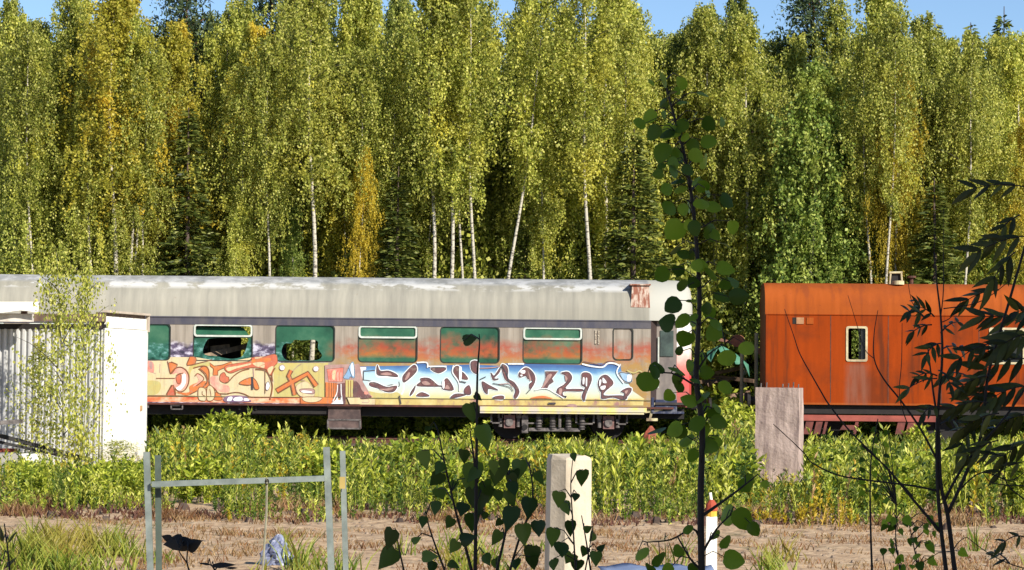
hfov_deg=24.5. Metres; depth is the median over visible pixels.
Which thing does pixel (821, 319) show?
railway wagon
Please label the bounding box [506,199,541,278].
spruce tree
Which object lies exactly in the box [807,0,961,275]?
birch tree
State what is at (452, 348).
window
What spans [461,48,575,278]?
birch tree
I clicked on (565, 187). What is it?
birch tree
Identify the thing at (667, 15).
sky
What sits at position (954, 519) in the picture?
brown grass fringe
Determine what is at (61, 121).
birch tree
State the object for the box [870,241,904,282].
bush
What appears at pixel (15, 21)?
birch tree
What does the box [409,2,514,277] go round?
birch tree
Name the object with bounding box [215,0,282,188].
pine tree
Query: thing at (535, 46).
birch tree
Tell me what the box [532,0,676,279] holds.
birch tree
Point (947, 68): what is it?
birch tree
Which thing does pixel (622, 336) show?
small window
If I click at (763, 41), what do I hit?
birch tree
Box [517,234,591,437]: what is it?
bush
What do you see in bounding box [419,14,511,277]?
birch tree
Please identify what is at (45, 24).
birch tree
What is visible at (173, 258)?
spruce tree
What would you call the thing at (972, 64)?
birch tree
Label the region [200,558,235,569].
wilted plant
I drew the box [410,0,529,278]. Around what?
birch tree
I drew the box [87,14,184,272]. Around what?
birch tree
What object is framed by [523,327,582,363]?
window
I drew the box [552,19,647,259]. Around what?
birch tree
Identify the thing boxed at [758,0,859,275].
birch tree
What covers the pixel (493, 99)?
birch tree
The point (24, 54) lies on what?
birch tree
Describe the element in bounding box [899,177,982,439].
spruce tree
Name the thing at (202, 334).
window
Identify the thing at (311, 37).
birch tree
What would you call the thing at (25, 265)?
birch tree
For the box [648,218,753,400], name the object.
bush
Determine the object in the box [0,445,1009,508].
ground
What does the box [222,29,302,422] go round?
birch tree
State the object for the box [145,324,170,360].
window
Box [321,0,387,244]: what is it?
birch tree
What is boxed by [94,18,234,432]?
birch tree
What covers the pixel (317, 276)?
bush
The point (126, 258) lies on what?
bush
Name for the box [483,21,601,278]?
birch tree
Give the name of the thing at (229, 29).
birch tree
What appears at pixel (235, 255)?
birch tree
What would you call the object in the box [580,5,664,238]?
birch tree
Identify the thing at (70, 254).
bush
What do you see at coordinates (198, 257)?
spruce tree
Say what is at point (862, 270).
spruce tree
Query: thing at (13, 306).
roof sheet
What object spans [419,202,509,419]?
bush
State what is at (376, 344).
window
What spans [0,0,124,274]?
birch tree
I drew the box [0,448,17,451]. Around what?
red board
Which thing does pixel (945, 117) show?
birch tree
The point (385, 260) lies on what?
spruce tree
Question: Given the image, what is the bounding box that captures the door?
[656,321,676,399]
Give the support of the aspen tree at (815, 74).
on the forest floor
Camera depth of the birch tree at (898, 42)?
65.97 m
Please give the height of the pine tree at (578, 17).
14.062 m
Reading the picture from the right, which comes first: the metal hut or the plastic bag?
the plastic bag
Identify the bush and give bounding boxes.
[0,230,49,274]
[5,215,79,274]
[94,240,153,275]
[203,209,310,359]
[241,247,324,433]
[286,251,361,359]
[304,236,400,431]
[406,251,432,436]
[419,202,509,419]
[425,246,506,435]
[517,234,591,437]
[582,220,655,279]
[639,253,705,360]
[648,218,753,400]
[748,237,850,368]
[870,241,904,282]
[894,206,1014,417]
[951,197,1022,416]
[969,212,1023,284]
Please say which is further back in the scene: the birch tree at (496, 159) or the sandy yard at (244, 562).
the birch tree at (496, 159)
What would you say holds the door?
in the railway coach
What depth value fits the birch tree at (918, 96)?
73.43 m
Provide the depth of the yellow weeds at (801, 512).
30.87 m
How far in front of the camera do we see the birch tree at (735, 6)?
73.73 m
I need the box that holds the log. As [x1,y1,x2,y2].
[731,335,744,346]
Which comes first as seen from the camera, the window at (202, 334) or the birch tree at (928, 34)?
the window at (202, 334)
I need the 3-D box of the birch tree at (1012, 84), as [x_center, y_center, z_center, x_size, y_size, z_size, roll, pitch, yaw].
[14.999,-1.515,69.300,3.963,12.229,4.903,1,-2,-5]
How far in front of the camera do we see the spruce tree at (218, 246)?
68.96 m
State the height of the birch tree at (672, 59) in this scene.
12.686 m
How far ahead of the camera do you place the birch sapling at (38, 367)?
41.18 m
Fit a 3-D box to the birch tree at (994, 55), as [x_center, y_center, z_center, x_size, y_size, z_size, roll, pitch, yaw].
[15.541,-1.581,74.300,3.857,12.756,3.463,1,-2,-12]
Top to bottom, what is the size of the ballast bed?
0.060 m
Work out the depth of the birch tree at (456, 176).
66.11 m
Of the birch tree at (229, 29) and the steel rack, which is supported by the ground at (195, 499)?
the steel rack
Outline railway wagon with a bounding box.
[744,271,1023,441]
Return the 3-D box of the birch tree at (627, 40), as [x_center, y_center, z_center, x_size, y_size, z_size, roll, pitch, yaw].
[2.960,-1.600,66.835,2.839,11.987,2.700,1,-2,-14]
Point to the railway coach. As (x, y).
(549, 348)
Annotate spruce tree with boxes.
[148,107,224,430]
[149,227,192,426]
[210,177,265,349]
[372,166,423,435]
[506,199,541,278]
[570,212,601,423]
[578,129,693,437]
[701,92,781,394]
[835,209,882,421]
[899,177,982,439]
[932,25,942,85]
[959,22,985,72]
[991,8,1020,89]
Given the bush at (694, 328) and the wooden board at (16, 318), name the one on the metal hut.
the wooden board at (16, 318)
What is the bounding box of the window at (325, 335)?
[275,325,334,361]
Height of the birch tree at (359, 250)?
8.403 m
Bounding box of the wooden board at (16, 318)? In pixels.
[0,314,33,321]
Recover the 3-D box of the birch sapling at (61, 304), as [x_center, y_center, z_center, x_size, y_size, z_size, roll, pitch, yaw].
[-7.664,1.473,40.561,1.613,4.486,1.878,0,-2,18]
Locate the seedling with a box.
[0,523,16,569]
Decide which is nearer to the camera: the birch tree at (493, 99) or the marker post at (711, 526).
the marker post at (711, 526)
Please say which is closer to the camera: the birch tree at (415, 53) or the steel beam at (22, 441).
the steel beam at (22, 441)
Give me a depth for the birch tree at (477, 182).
73.25 m
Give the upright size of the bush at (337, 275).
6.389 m
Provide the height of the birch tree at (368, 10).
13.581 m
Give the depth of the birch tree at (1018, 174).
66.64 m
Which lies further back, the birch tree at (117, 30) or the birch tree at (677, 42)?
the birch tree at (677, 42)
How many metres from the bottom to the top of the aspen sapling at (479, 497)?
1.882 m
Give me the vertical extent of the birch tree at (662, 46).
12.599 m
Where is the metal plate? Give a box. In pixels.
[0,419,22,424]
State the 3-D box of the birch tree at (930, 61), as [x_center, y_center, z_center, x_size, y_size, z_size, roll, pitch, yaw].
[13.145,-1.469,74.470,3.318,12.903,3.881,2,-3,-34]
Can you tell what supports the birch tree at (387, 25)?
on the forest floor
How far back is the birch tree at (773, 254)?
68.37 m
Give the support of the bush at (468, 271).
on the forest floor
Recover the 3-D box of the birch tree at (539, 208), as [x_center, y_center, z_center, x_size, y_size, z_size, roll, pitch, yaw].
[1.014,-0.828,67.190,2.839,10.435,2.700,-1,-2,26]
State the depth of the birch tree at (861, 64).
66.64 m
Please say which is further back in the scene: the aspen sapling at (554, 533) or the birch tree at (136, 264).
the birch tree at (136, 264)
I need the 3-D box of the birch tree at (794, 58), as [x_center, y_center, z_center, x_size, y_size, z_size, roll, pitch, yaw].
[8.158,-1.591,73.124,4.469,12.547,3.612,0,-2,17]
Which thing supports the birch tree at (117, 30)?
on the forest floor
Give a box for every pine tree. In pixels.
[127,0,253,206]
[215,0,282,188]
[544,2,594,218]
[758,0,858,159]
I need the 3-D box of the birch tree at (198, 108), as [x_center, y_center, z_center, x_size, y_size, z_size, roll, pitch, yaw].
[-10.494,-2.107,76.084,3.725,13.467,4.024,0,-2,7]
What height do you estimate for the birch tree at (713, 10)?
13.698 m
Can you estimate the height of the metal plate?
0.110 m
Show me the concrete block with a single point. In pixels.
(782, 409)
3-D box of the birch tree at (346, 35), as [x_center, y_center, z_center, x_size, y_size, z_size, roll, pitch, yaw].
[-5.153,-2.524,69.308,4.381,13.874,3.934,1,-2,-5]
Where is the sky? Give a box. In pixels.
[0,0,1023,72]
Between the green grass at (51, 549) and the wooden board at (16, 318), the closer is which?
the green grass at (51, 549)
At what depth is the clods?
29.75 m
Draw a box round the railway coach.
[0,274,711,438]
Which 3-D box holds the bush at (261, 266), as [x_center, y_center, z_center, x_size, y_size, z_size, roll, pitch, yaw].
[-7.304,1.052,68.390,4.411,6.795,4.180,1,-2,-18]
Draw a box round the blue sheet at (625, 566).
[598,563,713,569]
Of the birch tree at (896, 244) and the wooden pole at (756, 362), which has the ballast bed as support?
the wooden pole at (756, 362)
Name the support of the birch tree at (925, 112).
on the forest floor
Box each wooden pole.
[740,353,743,405]
[754,333,757,411]
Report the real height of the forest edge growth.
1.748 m
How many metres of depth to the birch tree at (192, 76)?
73.81 m
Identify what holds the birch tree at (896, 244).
on the forest floor
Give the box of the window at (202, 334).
[193,324,252,360]
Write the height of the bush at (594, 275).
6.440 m
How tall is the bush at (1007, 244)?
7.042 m
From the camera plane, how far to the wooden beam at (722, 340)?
64.67 m
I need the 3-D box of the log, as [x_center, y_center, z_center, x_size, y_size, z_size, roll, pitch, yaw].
[6.154,1.522,64.391,0.337,0.339,0.300,0,-2,17]
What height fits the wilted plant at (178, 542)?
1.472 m
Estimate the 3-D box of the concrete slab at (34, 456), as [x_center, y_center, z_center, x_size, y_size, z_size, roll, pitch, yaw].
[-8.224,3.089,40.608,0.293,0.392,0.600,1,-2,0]
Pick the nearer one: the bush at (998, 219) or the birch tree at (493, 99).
the bush at (998, 219)
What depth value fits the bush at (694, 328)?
67.88 m
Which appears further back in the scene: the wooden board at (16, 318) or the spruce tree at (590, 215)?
the spruce tree at (590, 215)
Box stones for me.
[5,507,1023,569]
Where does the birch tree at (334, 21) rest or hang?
on the forest floor
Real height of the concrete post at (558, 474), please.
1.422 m
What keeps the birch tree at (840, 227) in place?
on the forest floor
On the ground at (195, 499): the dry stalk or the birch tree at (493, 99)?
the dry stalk
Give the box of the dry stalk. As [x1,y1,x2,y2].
[261,478,267,569]
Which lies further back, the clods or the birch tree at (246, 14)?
the birch tree at (246, 14)
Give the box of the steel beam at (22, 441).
[0,433,93,462]
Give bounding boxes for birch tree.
[0,0,24,221]
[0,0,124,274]
[0,11,91,274]
[0,16,110,273]
[0,19,82,274]
[0,33,93,274]
[6,39,69,272]
[30,0,176,274]
[32,80,149,274]
[54,0,196,273]
[59,2,129,274]
[61,0,97,263]
[76,132,199,275]
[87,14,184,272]
[92,30,189,275]
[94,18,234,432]
[150,13,220,265]
[150,13,238,264]
[172,11,228,244]
[174,3,276,275]
[181,0,288,265]
[186,62,279,268]
[195,20,311,276]
[201,202,267,356]
[217,0,334,276]
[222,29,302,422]
[235,0,372,426]
[244,0,312,276]
[262,22,371,265]
[264,0,412,433]
[271,202,320,360]
[276,0,337,262]
[294,106,380,423]
[296,0,428,270]
[301,46,400,276]
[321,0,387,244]
[335,146,386,277]
[350,29,423,274]
[362,0,473,277]
[365,136,504,277]
[368,0,480,436]
[373,0,440,274]
[389,0,514,428]
[401,3,507,275]
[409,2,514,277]
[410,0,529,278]
[411,11,507,277]
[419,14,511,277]
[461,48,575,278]
[463,0,593,278]
[465,10,531,278]
[466,144,582,436]
[472,0,586,436]
[472,3,502,271]
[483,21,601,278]
[496,79,589,278]
[505,43,610,266]
[515,0,654,424]
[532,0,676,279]
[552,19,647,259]
[555,0,705,279]
[563,19,659,279]
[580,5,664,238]
[635,16,735,339]
[635,30,720,275]
[642,29,705,252]
[643,29,668,49]
[646,1,767,396]
[646,38,712,265]
[652,0,761,300]
[676,9,802,402]
[685,0,778,392]
[705,64,822,254]
[717,31,834,317]
[718,139,829,390]
[757,38,784,66]
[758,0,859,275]
[760,38,821,263]
[798,135,897,358]
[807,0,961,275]
[810,32,884,271]
[824,30,924,434]
[830,8,933,414]
[854,61,939,283]
[858,1,928,248]
[858,10,960,282]
[859,34,994,241]
[862,93,985,283]
[876,49,1020,284]
[885,76,1023,284]
[915,40,936,88]
[923,29,1018,283]
[930,36,1006,237]
[931,36,1020,251]
[950,29,1023,282]
[967,117,1023,284]
[979,33,1022,211]
[980,32,1021,214]
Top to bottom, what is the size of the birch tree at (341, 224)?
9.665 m
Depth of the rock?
57.27 m
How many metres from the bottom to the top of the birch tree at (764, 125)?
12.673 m
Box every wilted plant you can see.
[162,534,201,569]
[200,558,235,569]
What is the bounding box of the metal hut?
[0,310,150,467]
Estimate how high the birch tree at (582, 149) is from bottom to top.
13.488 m
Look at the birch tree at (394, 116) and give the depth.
67.04 m
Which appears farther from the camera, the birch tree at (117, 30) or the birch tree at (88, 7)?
the birch tree at (88, 7)
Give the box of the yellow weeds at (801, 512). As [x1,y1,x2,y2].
[0,428,1023,526]
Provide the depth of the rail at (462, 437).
62.16 m
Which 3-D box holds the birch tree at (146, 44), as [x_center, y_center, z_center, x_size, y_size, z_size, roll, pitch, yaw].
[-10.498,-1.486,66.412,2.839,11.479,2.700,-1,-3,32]
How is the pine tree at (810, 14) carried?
on the forest floor
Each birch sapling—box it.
[3,339,80,465]
[12,240,121,464]
[54,256,127,464]
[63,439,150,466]
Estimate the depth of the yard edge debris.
29.56 m
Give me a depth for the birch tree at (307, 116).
73.18 m
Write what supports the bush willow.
on the ground at (195, 499)
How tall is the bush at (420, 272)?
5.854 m
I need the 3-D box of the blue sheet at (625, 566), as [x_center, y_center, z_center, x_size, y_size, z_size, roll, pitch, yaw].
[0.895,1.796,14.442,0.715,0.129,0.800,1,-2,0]
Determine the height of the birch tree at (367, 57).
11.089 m
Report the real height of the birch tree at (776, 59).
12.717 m
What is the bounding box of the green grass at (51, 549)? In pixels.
[0,506,1023,569]
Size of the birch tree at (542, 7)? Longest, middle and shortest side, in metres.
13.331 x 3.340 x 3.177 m
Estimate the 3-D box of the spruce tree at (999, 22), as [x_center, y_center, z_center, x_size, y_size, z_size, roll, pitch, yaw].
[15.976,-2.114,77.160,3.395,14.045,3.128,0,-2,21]
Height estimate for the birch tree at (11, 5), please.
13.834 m
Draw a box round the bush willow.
[858,427,968,569]
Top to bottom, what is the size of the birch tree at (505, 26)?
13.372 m
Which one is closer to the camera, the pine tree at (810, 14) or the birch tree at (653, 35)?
the pine tree at (810, 14)
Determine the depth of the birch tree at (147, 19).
69.35 m
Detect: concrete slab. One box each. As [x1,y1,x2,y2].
[0,452,27,475]
[22,453,45,463]
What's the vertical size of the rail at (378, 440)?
0.145 m
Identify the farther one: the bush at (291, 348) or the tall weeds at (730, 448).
the bush at (291, 348)
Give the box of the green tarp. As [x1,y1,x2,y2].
[705,346,749,376]
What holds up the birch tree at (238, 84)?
on the forest floor
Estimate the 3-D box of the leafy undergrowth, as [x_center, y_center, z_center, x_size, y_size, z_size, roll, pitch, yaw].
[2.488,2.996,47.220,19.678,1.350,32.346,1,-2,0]
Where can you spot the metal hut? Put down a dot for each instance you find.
(128, 334)
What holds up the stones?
on the sandy yard at (244, 562)
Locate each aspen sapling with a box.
[378,334,545,569]
[546,450,604,569]
[633,72,768,569]
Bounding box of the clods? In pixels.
[45,501,1002,529]
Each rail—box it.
[147,436,954,448]
[148,434,949,442]
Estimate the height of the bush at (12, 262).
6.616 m
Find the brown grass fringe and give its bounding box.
[0,487,1020,526]
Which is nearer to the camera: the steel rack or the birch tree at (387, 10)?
the steel rack
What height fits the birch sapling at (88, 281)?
4.221 m
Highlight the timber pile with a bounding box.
[699,366,753,397]
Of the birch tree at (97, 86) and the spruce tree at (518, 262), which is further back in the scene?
the birch tree at (97, 86)
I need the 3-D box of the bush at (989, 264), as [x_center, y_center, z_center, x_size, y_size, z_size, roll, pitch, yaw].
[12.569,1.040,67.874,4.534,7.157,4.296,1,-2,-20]
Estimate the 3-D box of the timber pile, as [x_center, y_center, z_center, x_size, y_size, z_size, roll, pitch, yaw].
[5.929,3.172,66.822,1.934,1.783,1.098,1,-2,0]
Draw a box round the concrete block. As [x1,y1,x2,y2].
[755,382,803,490]
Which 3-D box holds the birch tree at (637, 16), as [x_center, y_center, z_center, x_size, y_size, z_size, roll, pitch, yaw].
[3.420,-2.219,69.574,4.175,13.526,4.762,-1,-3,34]
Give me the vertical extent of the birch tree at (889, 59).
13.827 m
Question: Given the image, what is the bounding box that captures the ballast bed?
[268,443,627,446]
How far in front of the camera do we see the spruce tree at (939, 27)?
77.33 m
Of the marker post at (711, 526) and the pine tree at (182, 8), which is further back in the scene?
the pine tree at (182, 8)
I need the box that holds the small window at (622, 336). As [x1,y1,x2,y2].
[614,328,631,358]
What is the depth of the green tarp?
66.35 m
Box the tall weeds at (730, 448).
[0,404,1023,527]
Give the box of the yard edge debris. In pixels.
[3,497,1023,525]
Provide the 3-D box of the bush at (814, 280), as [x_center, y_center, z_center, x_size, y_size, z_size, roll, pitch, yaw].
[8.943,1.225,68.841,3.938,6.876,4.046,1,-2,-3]
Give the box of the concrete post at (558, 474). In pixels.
[544,454,591,569]
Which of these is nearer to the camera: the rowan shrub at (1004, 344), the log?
the rowan shrub at (1004, 344)
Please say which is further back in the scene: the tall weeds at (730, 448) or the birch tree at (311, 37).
the birch tree at (311, 37)
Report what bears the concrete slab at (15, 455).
on the ground at (195, 499)
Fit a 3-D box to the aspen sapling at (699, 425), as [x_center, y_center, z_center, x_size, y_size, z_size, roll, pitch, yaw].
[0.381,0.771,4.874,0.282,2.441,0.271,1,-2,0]
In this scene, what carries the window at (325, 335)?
in the railway coach
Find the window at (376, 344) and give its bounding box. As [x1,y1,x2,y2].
[358,326,417,362]
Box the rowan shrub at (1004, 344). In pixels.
[773,179,1023,569]
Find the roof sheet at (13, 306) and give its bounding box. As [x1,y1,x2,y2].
[0,302,47,312]
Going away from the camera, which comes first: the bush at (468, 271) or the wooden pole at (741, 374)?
the wooden pole at (741, 374)
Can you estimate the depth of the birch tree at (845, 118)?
73.92 m
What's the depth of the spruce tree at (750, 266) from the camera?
69.81 m
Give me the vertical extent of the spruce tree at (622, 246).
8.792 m
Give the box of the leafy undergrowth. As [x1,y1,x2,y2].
[4,397,1023,514]
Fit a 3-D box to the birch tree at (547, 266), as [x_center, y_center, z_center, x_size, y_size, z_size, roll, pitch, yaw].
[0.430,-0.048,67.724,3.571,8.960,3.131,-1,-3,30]
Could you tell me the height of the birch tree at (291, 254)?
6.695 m
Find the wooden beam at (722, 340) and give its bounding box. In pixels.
[718,338,759,353]
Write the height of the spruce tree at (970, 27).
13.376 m
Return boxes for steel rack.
[143,447,348,569]
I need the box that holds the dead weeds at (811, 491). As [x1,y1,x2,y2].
[0,419,1002,528]
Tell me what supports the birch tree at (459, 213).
on the forest floor
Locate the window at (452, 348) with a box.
[440,327,499,363]
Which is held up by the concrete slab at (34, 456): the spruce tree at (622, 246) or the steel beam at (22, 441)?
the steel beam at (22, 441)
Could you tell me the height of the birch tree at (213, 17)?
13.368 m
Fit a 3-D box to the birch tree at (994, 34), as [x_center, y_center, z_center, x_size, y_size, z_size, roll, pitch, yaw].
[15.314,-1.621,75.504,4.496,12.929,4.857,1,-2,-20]
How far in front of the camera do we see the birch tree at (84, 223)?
66.31 m
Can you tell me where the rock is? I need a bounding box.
[642,426,659,444]
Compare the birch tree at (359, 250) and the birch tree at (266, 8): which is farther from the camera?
the birch tree at (266, 8)
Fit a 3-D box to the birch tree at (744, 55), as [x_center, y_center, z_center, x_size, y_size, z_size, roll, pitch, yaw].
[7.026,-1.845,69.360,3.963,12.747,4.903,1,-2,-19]
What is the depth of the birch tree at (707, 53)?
70.02 m
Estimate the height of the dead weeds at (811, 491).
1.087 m
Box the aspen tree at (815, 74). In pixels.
[746,57,898,386]
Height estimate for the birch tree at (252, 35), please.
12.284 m
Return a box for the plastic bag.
[256,534,293,565]
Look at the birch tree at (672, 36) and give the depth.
73.86 m
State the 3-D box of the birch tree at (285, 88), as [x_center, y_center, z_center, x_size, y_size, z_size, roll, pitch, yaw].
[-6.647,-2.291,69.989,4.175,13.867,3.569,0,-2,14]
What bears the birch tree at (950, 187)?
on the forest floor
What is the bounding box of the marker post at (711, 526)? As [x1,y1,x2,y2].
[705,492,717,569]
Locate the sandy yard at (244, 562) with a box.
[0,501,1023,569]
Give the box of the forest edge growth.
[147,384,1023,440]
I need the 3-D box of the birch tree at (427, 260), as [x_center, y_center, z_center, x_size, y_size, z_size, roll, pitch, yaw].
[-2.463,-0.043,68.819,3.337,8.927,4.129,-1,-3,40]
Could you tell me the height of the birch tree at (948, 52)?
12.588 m

